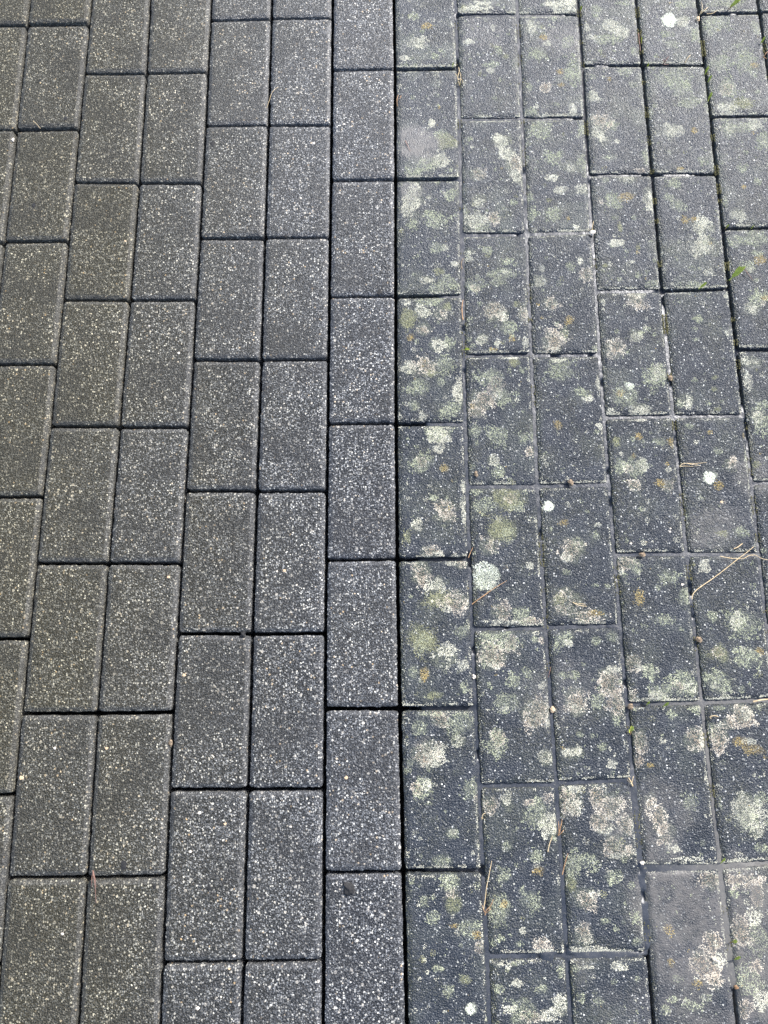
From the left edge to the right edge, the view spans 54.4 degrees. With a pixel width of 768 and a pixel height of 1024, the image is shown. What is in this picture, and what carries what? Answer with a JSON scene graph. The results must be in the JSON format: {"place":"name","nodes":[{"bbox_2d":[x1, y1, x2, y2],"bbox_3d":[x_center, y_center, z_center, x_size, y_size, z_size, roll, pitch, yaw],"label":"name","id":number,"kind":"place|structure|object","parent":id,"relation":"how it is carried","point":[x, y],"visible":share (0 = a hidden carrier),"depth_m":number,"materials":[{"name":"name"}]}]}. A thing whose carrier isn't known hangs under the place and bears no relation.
{"place":"outdoors","nodes":[
{"label":"outdoors","id":0,"kind":"place"},
{"label":"ground","id":1,"kind":"structure","parent":0,"visible":0},
{"bbox_2d":[0,0,408,1023],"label":"bedding sand","id":2,"kind":"structure","parent":1,"relation":"on","point":[398,706],"depth_m":1.05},
{"bbox_2d":[0,245,5,292],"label":"concrete paver","id":3,"kind":"object","parent":2,"relation":"on","point":[2,253],"visible":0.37,"depth_m":1.14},
{"bbox_2d":[0,131,16,248],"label":"concrete paver","id":4,"kind":"object","parent":2,"relation":"on","point":[8,148],"visible":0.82,"depth_m":1.17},
{"bbox_2d":[0,792,17,960],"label":"concrete paver","id":5,"kind":"object","parent":2,"relation":"on","point":[7,807],"visible":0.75,"depth_m":0.96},
{"bbox_2d":[0,27,27,136],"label":"concrete paver","id":6,"kind":"object","parent":2,"relation":"on","point":[13,43],"visible":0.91,"depth_m":1.21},
{"bbox_2d":[0,0,30,31],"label":"concrete paver","id":7,"kind":"object","parent":2,"relation":"on","point":[14,13],"visible":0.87,"depth_m":1.24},
{"bbox_2d":[0,640,33,792],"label":"concrete paver","id":8,"kind":"object","parent":2,"relation":"on","point":[14,657],"visible":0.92,"depth_m":0.99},
{"bbox_2d":[0,498,48,638],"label":"concrete paver","id":9,"kind":"object","parent":2,"relation":"on","point":[20,529],"visible":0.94,"depth_m":1.04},
{"bbox_2d":[0,366,56,499],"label":"concrete paver","id":10,"kind":"object","parent":2,"relation":"on","point":[27,395],"visible":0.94,"depth_m":1.08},
{"bbox_2d":[0,243,68,369],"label":"concrete paver","id":11,"kind":"object","parent":2,"relation":"on","point":[33,299],"visible":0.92,"depth_m":1.12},
{"bbox_2d":[6,131,79,247],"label":"concrete paver","id":12,"kind":"object","parent":2,"relation":"on","point":[44,183],"visible":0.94,"depth_m":1.16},
{"bbox_2d":[0,872,95,1023],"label":"concrete paver","id":13,"kind":"object","parent":2,"relation":"on","point":[43,956],"visible":0.95,"depth_m":0.93,"materials":[{"name":"concrete"}]},
{"bbox_2d":[18,26,89,135],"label":"concrete paver","id":14,"kind":"object","parent":2,"relation":"on","point":[53,85],"visible":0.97,"depth_m":1.21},
{"bbox_2d":[10,713,105,875],"bbox_3d":[-0.430,0.372,0.997,0.099,0.061,0.198,-1,78,0],"label":"concrete paver","id":15,"kind":"object","parent":2,"relation":"on","point":[52,829],"visible":0.95,"depth_m":0.97,"materials":[{"name":"concrete"}]},
{"bbox_2d":[29,0,92,31],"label":"concrete paver","id":16,"kind":"object","parent":2,"relation":"on","point":[60,13],"visible":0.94,"depth_m":1.24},
{"bbox_2d":[24,565,109,711],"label":"concrete paver","id":17,"kind":"object","parent":2,"relation":"on","point":[65,664],"visible":0.93,"depth_m":1.01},
{"bbox_2d":[38,428,120,565],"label":"concrete paver","id":18,"kind":"object","parent":2,"relation":"on","point":[79,504],"visible":0.95,"depth_m":1.05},
{"bbox_2d":[52,302,130,431],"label":"concrete paver","id":19,"kind":"object","parent":2,"relation":"on","point":[90,384],"visible":0.96,"depth_m":1.10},
{"bbox_2d":[65,184,139,307],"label":"concrete paver","id":20,"kind":"object","parent":2,"relation":"on","point":[102,251],"visible":0.95,"depth_m":1.14,"materials":[{"name":"concrete"}]},
{"bbox_2d":[76,75,147,190],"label":"concrete paver","id":21,"kind":"object","parent":2,"relation":"on","point":[110,149],"visible":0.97,"depth_m":1.19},
{"bbox_2d":[86,0,151,82],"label":"concrete paver","id":22,"kind":"object","parent":2,"relation":"on","point":[119,38],"visible":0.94,"depth_m":1.22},
{"bbox_2d":[80,870,169,1023],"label":"concrete paver","id":23,"kind":"object","parent":2,"relation":"on","point":[125,962],"visible":0.92,"depth_m":0.93,"materials":[{"name":"concrete"}]},
{"bbox_2d":[91,870,95,898],"bbox_3d":[-0.365,0.471,0.939,0.007,0.008,0.039,-1,77,0],"label":"red twig","id":24,"kind":"object","parent":23,"relation":"on","point":[94,882],"visible":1,"depth_m":0.94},
{"bbox_2d":[89,713,175,875],"bbox_3d":[-0.329,0.371,0.996,0.098,0.061,0.198,-1,77,0],"label":"concrete paver","id":25,"kind":"object","parent":2,"relation":"on","point":[134,789],"visible":0.98,"depth_m":0.97,"materials":[{"name":"concrete"}]},
{"bbox_2d":[99,565,183,711],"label":"concrete paver","id":26,"kind":"object","parent":2,"relation":"on","point":[143,633],"visible":0.94,"depth_m":1.01,"materials":[{"name":"concrete"}]},
{"bbox_2d":[111,429,191,565],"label":"concrete paver","id":27,"kind":"object","parent":2,"relation":"on","point":[152,490],"visible":0.94,"depth_m":1.05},
{"bbox_2d":[122,302,196,434],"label":"concrete paver","id":28,"kind":"object","parent":2,"relation":"on","point":[161,361],"visible":0.96,"depth_m":1.10,"materials":[{"name":"concrete"}]},
{"bbox_2d":[132,185,203,307],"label":"concrete paver","id":29,"kind":"object","parent":2,"relation":"on","point":[169,239],"visible":0.94,"depth_m":1.14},
{"bbox_2d":[141,74,208,193],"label":"concrete paver","id":30,"kind":"object","parent":2,"relation":"on","point":[175,133],"visible":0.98,"depth_m":1.18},
{"bbox_2d":[148,0,212,82],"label":"concrete paver","id":31,"kind":"object","parent":2,"relation":"on","point":[180,37],"visible":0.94,"depth_m":1.22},
{"bbox_2d":[162,951,246,1023],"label":"concrete paver","id":32,"kind":"object","parent":2,"relation":"on","point":[203,992],"visible":0.94,"depth_m":0.92,"materials":[{"name":"concrete"}]},
{"bbox_2d":[165,787,251,960],"bbox_3d":[-0.226,0.465,0.974,0.098,0.061,0.199,-1,77,1],"label":"concrete paver","id":33,"kind":"object","parent":2,"relation":"on","point":[206,904],"visible":0.97,"depth_m":0.95,"materials":[{"name":"concrete"}]},
{"bbox_2d":[171,635,253,787],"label":"concrete paver","id":34,"kind":"object","parent":2,"relation":"on","point":[213,724],"visible":0.99,"depth_m":0.99,"materials":[{"name":"concrete"}]},
{"bbox_2d":[180,493,258,633],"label":"concrete paver","id":35,"kind":"object","parent":2,"relation":"on","point":[219,571],"visible":0.98,"depth_m":1.03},
{"bbox_2d":[187,362,261,496],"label":"concrete paver","id":36,"kind":"object","parent":2,"relation":"on","point":[224,452],"visible":0.97,"depth_m":1.08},
{"bbox_2d":[195,240,265,370],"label":"concrete paver","id":37,"kind":"object","parent":2,"relation":"on","point":[230,311],"visible":0.94,"depth_m":1.12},
{"bbox_2d":[201,126,269,249],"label":"concrete paver","id":38,"kind":"object","parent":2,"relation":"on","point":[235,195],"visible":0.98,"depth_m":1.16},
{"bbox_2d":[207,21,271,136],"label":"concrete paver","id":39,"kind":"object","parent":2,"relation":"on","point":[240,77],"visible":0.93,"depth_m":1.21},
{"bbox_2d":[212,0,273,35],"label":"concrete paver","id":40,"kind":"object","parent":2,"relation":"on","point":[239,10],"visible":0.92,"depth_m":1.23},
{"bbox_2d":[243,951,323,1023],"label":"concrete paver","id":41,"kind":"object","parent":2,"relation":"on","point":[283,991],"visible":0.96,"depth_m":0.92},
{"bbox_2d":[245,787,324,959],"bbox_3d":[-0.126,0.464,0.973,0.096,0.060,0.197,-1,77,0],"label":"concrete paver","id":42,"kind":"object","parent":2,"relation":"on","point":[285,918],"visible":0.99,"depth_m":0.94,"materials":[{"name":"concrete"}]},
{"bbox_2d":[250,635,326,787],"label":"concrete paver","id":43,"kind":"object","parent":2,"relation":"on","point":[288,740],"visible":0.99,"depth_m":0.99,"materials":[{"name":"concrete"}]},
{"bbox_2d":[254,493,327,633],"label":"concrete paver","id":44,"kind":"object","parent":2,"relation":"on","point":[291,578],"visible":0.99,"depth_m":1.03,"materials":[{"name":"concrete"}]},
{"bbox_2d":[259,361,329,496],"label":"concrete paver","id":45,"kind":"object","parent":2,"relation":"on","point":[294,435],"visible":0.97,"depth_m":1.07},
{"bbox_2d":[262,239,329,367],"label":"concrete paver","id":46,"kind":"object","parent":2,"relation":"on","point":[296,326],"visible":1,"depth_m":1.12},
{"bbox_2d":[267,127,331,249],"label":"concrete paver","id":47,"kind":"object","parent":2,"relation":"on","point":[299,184],"visible":0.98,"depth_m":1.16,"materials":[{"name":"concrete"}]},
{"bbox_2d":[270,20,332,141],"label":"concrete paver","id":48,"kind":"object","parent":2,"relation":"on","point":[302,70],"visible":0.96,"depth_m":1.21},
{"bbox_2d":[273,0,332,34],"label":"concrete paver","id":49,"kind":"object","parent":2,"relation":"on","point":[302,9],"visible":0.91,"depth_m":1.23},
{"bbox_2d":[328,425,395,561],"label":"concrete paver","id":50,"kind":"object","parent":2,"relation":"on","point":[361,509],"visible":0.98,"depth_m":1.05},
{"bbox_2d":[329,298,394,427],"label":"concrete paver","id":51,"kind":"object","parent":2,"relation":"on","point":[362,379],"visible":0.98,"depth_m":1.09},
{"bbox_2d":[327,561,397,706],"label":"concrete paver","id":52,"kind":"object","parent":2,"relation":"on","point":[362,670],"visible":1,"depth_m":1.01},
{"bbox_2d":[331,181,393,298],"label":"concrete paver","id":53,"kind":"object","parent":2,"relation":"on","point":[362,253],"visible":0.98,"depth_m":1.14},
{"bbox_2d":[326,709,400,870],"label":"concrete paver","id":54,"kind":"object","parent":2,"relation":"on","point":[363,827],"visible":1,"depth_m":0.96,"materials":[{"name":"concrete"}]},
{"bbox_2d":[332,71,394,182],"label":"concrete paver","id":55,"kind":"object","parent":2,"relation":"on","point":[363,126],"visible":0.98,"depth_m":1.18,"materials":[{"name":"concrete"}]},
{"bbox_2d":[333,0,393,71],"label":"concrete paver","id":56,"kind":"object","parent":2,"relation":"on","point":[363,35],"visible":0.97,"depth_m":1.22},
{"bbox_2d":[325,869,404,1023],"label":"concrete paver","id":57,"kind":"object","parent":2,"relation":"on","point":[364,974],"visible":1,"depth_m":0.92,"materials":[{"name":"concrete"}]},
{"bbox_2d":[344,882,354,894],"bbox_3d":[-0.043,0.474,0.939,0.014,0.006,0.016,-1,77,0],"label":"earth crumb","id":58,"kind":"object","parent":57,"relation":"on","point":[349,889],"visible":1,"depth_m":0.94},
{"bbox_2d":[395,0,455,80],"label":"concrete paver","id":59,"kind":"object","parent":2,"relation":"on","point":[425,39],"visible":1,"depth_m":1.22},
{"bbox_2d":[396,71,458,182],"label":"concrete paver","id":60,"kind":"object","parent":2,"relation":"on","point":[426,119],"visible":0.99,"depth_m":1.18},
{"bbox_2d":[396,181,460,301],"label":"concrete paver","id":61,"kind":"object","parent":2,"relation":"on","point":[428,243],"visible":1,"depth_m":1.14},
{"bbox_2d":[397,298,463,426],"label":"concrete paver","id":62,"kind":"object","parent":2,"relation":"on","point":[429,365],"visible":1,"depth_m":1.09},
{"bbox_2d":[398,426,467,561],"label":"concrete paver","id":63,"kind":"object","parent":2,"relation":"on","point":[432,509],"visible":1,"depth_m":1.05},
{"bbox_2d":[399,561,473,706],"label":"concrete paver","id":64,"kind":"object","parent":2,"relation":"on","point":[435,645],"visible":1,"depth_m":1.01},
{"bbox_2d":[401,709,480,868],"bbox_3d":[0.073,0.363,0.993,0.099,0.061,0.196,-1,78,1],"label":"concrete paver","id":65,"kind":"object","parent":2,"relation":"on","point":[441,817],"visible":1,"depth_m":0.96,"materials":[{"name":"concrete"}]},
{"bbox_2d":[405,867,487,1023],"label":"concrete paver","id":66,"kind":"object","parent":2,"relation":"on","point":[446,974],"visible":1,"depth_m":0.92,"materials":[{"name":"concrete"}]},
{"bbox_2d":[457,0,515,16],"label":"concrete paver","id":67,"kind":"object","parent":2,"relation":"on","point":[485,7],"visible":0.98,"depth_m":1.23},
{"bbox_2d":[458,16,520,118],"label":"concrete paver","id":68,"kind":"object","parent":2,"relation":"on","point":[488,63],"visible":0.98,"depth_m":1.20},
{"bbox_2d":[461,120,524,233],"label":"concrete paver","id":69,"kind":"object","parent":2,"relation":"on","point":[492,185],"visible":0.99,"depth_m":1.16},
{"bbox_2d":[464,236,529,354],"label":"concrete paver","id":70,"kind":"object","parent":2,"relation":"on","point":[496,303],"visible":0.98,"depth_m":1.11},
{"bbox_2d":[466,356,535,485],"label":"concrete paver","id":71,"kind":"object","parent":2,"relation":"on","point":[500,433],"visible":0.99,"depth_m":1.07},
{"bbox_2d":[469,488,543,627],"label":"concrete paver","id":72,"kind":"object","parent":2,"relation":"on","point":[504,534],"visible":0.99,"depth_m":1.03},
{"bbox_2d":[472,581,505,604],"bbox_3d":[0.143,0.109,1.016,0.057,0.005,0.002,-33,79,-7],"label":"pine needle","id":73,"kind":"object","parent":72,"relation":"on","point":[485,594],"visible":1,"depth_m":1.01,"materials":[{"name":"plant"}]},
{"bbox_2d":[474,630,553,783],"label":"concrete paver","id":74,"kind":"object","parent":2,"relation":"on","point":[514,729],"visible":0.99,"depth_m":0.98,"materials":[{"name":"concrete"}]},
{"bbox_2d":[481,787,564,953],"bbox_3d":[0.175,0.458,0.972,0.097,0.061,0.197,-1,78,0],"label":"concrete paver","id":75,"kind":"object","parent":2,"relation":"on","point":[524,913],"visible":0.99,"depth_m":0.94,"materials":[{"name":"concrete"}]},
{"bbox_2d":[489,957,568,1023],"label":"concrete paver","id":76,"kind":"object","parent":2,"relation":"on","point":[528,991],"visible":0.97,"depth_m":0.91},
{"bbox_2d":[518,0,576,15],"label":"concrete paver","id":77,"kind":"object","parent":2,"relation":"on","point":[550,7],"visible":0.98,"depth_m":1.23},
{"bbox_2d":[519,16,583,119],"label":"concrete paver","id":78,"kind":"object","parent":2,"relation":"on","point":[552,85],"visible":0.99,"depth_m":1.20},
{"bbox_2d":[524,120,589,232],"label":"concrete paver","id":79,"kind":"object","parent":2,"relation":"on","point":[556,178],"visible":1,"depth_m":1.16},
{"bbox_2d":[528,234,597,354],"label":"concrete paver","id":80,"kind":"object","parent":2,"relation":"on","point":[562,300],"visible":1,"depth_m":1.11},
{"bbox_2d":[533,356,606,484],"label":"concrete paver","id":81,"kind":"object","parent":2,"relation":"on","point":[569,425],"visible":0.99,"depth_m":1.07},
{"bbox_2d":[539,487,617,625],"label":"concrete paver","id":82,"kind":"object","parent":2,"relation":"on","point":[578,558],"visible":0.99,"depth_m":1.03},
{"bbox_2d":[409,0,767,1023],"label":"joint silt","id":83,"kind":"object","parent":2,"relation":"on","point":[567,956],"visible":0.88,"depth_m":1.03,"materials":[{"name":"soil"}]},
{"bbox_2d":[483,861,491,908],"bbox_3d":[0.129,0.468,0.936,0.003,0.011,0.060,10,78,3],"label":"pine needle","id":84,"kind":"object","parent":83,"relation":"on","point":[486,887],"visible":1,"depth_m":0.93,"materials":[{"name":"plant"}]},
{"bbox_2d":[454,7,767,950],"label":"joint moss","id":85,"kind":"object","parent":83,"relation":"on","point":[736,341],"visible":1,"depth_m":1.12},
{"bbox_2d":[548,628,630,780],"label":"concrete paver","id":86,"kind":"object","parent":2,"relation":"on","point":[590,723],"visible":1,"depth_m":0.98,"materials":[{"name":"concrete"}]},
{"bbox_2d":[558,782,644,951],"bbox_3d":[0.275,0.454,0.971,0.097,0.061,0.201,-1,77,1],"label":"concrete paver","id":87,"kind":"object","parent":2,"relation":"on","point":[603,893],"visible":0.99,"depth_m":0.94,"materials":[{"name":"concrete"}]},
{"bbox_2d":[578,0,639,67],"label":"concrete paver","id":88,"kind":"object","parent":2,"relation":"on","point":[609,35],"visible":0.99,"depth_m":1.22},
{"bbox_2d":[569,956,651,1023],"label":"concrete paver","id":89,"kind":"object","parent":2,"relation":"on","point":[605,990],"visible":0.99,"depth_m":0.91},
{"bbox_2d":[584,67,649,175],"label":"concrete paver","id":90,"kind":"object","parent":2,"relation":"on","point":[617,140],"visible":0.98,"depth_m":1.18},
{"bbox_2d":[590,176,659,290],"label":"concrete paver","id":91,"kind":"object","parent":2,"relation":"on","point":[624,236],"visible":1,"depth_m":1.14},
{"bbox_2d":[597,293,670,415],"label":"concrete paver","id":92,"kind":"object","parent":2,"relation":"on","point":[634,367],"visible":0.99,"depth_m":1.09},
{"bbox_2d":[606,418,683,552],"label":"concrete paver","id":93,"kind":"object","parent":2,"relation":"on","point":[645,503],"visible":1,"depth_m":1.05,"materials":[{"name":"concrete"}]},
{"bbox_2d":[617,556,699,702],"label":"concrete paver","id":94,"kind":"object","parent":2,"relation":"on","point":[659,649],"visible":1,"depth_m":1.01,"materials":[{"name":"concrete"}]},
{"bbox_2d":[635,0,702,69],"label":"concrete paver","id":95,"kind":"object","parent":2,"relation":"on","point":[669,28],"visible":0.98,"depth_m":1.22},
{"bbox_2d":[629,704,716,864],"bbox_3d":[0.373,0.357,0.991,0.097,0.061,0.196,-1,77,1],"label":"concrete paver","id":96,"kind":"object","parent":2,"relation":"on","point":[673,790],"visible":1,"depth_m":0.96,"materials":[{"name":"concrete"}]},
{"bbox_2d":[642,66,714,176],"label":"concrete paver","id":97,"kind":"object","parent":2,"relation":"on","point":[678,120],"visible":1,"depth_m":1.18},
{"bbox_2d":[644,870,734,1023],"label":"concrete paver","id":98,"kind":"object","parent":2,"relation":"on","point":[689,979],"visible":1,"depth_m":0.92,"materials":[{"name":"concrete"}]},
{"bbox_2d":[652,176,726,291],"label":"concrete paver","id":99,"kind":"object","parent":2,"relation":"on","point":[689,239],"visible":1,"depth_m":1.14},
{"bbox_2d":[662,291,740,414],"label":"concrete paver","id":100,"kind":"object","parent":2,"relation":"on","point":[703,366],"visible":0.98,"depth_m":1.09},
{"bbox_2d":[675,417,756,552],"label":"concrete paver","id":101,"kind":"object","parent":2,"relation":"on","point":[717,503],"visible":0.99,"depth_m":1.05,"materials":[{"name":"concrete"}]},
{"bbox_2d":[679,462,706,466],"bbox_3d":[0.436,-0.067,1.053,0.039,0.004,0.006,-1,77,0],"label":"dry grass curl","id":102,"kind":"object","parent":101,"relation":"on","point":[691,464],"visible":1,"depth_m":1.05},
{"bbox_2d":[696,0,756,21],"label":"concrete paver","id":103,"kind":"object","parent":2,"relation":"on","point":[741,7],"visible":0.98,"depth_m":1.23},
{"bbox_2d":[689,556,767,700],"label":"concrete paver","id":104,"kind":"object","parent":2,"relation":"on","point":[730,629],"visible":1,"depth_m":1.01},
{"bbox_2d":[691,546,753,598],"bbox_3d":[0.460,0.081,1.018,0.116,0.005,0.006,-38,80,-7],"label":"dry straw","id":105,"kind":"object","parent":104,"relation":"on","point":[718,574],"visible":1,"depth_m":1.02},
{"bbox_2d":[698,15,767,120],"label":"concrete paver","id":106,"kind":"object","parent":2,"relation":"on","point":[736,85],"visible":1,"depth_m":1.20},
{"bbox_2d":[704,702,767,863],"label":"concrete paver","id":107,"kind":"object","parent":2,"relation":"on","point":[737,741],"visible":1,"depth_m":0.96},
{"bbox_2d":[710,117,767,231],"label":"concrete paver","id":108,"kind":"object","parent":2,"relation":"on","point":[740,150],"visible":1,"depth_m":1.16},
{"bbox_2d":[722,230,767,350],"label":"concrete paver","id":109,"kind":"object","parent":2,"relation":"on","point":[748,297],"visible":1,"depth_m":1.11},
{"bbox_2d":[729,266,745,279],"bbox_3d":[0.525,-0.356,1.111,0.020,0.022,0.009,-37,80,-7],"label":"weed sprout","id":110,"kind":"object","parent":109,"relation":"on","point":[738,270],"visible":1,"depth_m":1.11,"materials":[{"name":"green plant"}]},
{"bbox_2d":[723,865,767,1023],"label":"concrete paver","id":111,"kind":"object","parent":2,"relation":"on","point":[746,890],"visible":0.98,"depth_m":0.92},
{"bbox_2d":[736,352,767,481],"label":"concrete paver","id":112,"kind":"object","parent":2,"relation":"on","point":[752,373],"visible":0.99,"depth_m":1.07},
{"bbox_2d":[754,485,767,622],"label":"concrete paver","id":113,"kind":"object","parent":2,"relation":"on","point":[761,496],"visible":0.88,"depth_m":1.04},
{"bbox_2d":[755,0,767,18],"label":"concrete paver","id":114,"kind":"object","parent":2,"relation":"on","point":[762,6],"visible":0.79,"depth_m":1.23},
{"bbox_2d":[759,14,767,80],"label":"concrete paver","id":115,"kind":"object","parent":2,"relation":"on","point":[763,21],"visible":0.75,"depth_m":1.22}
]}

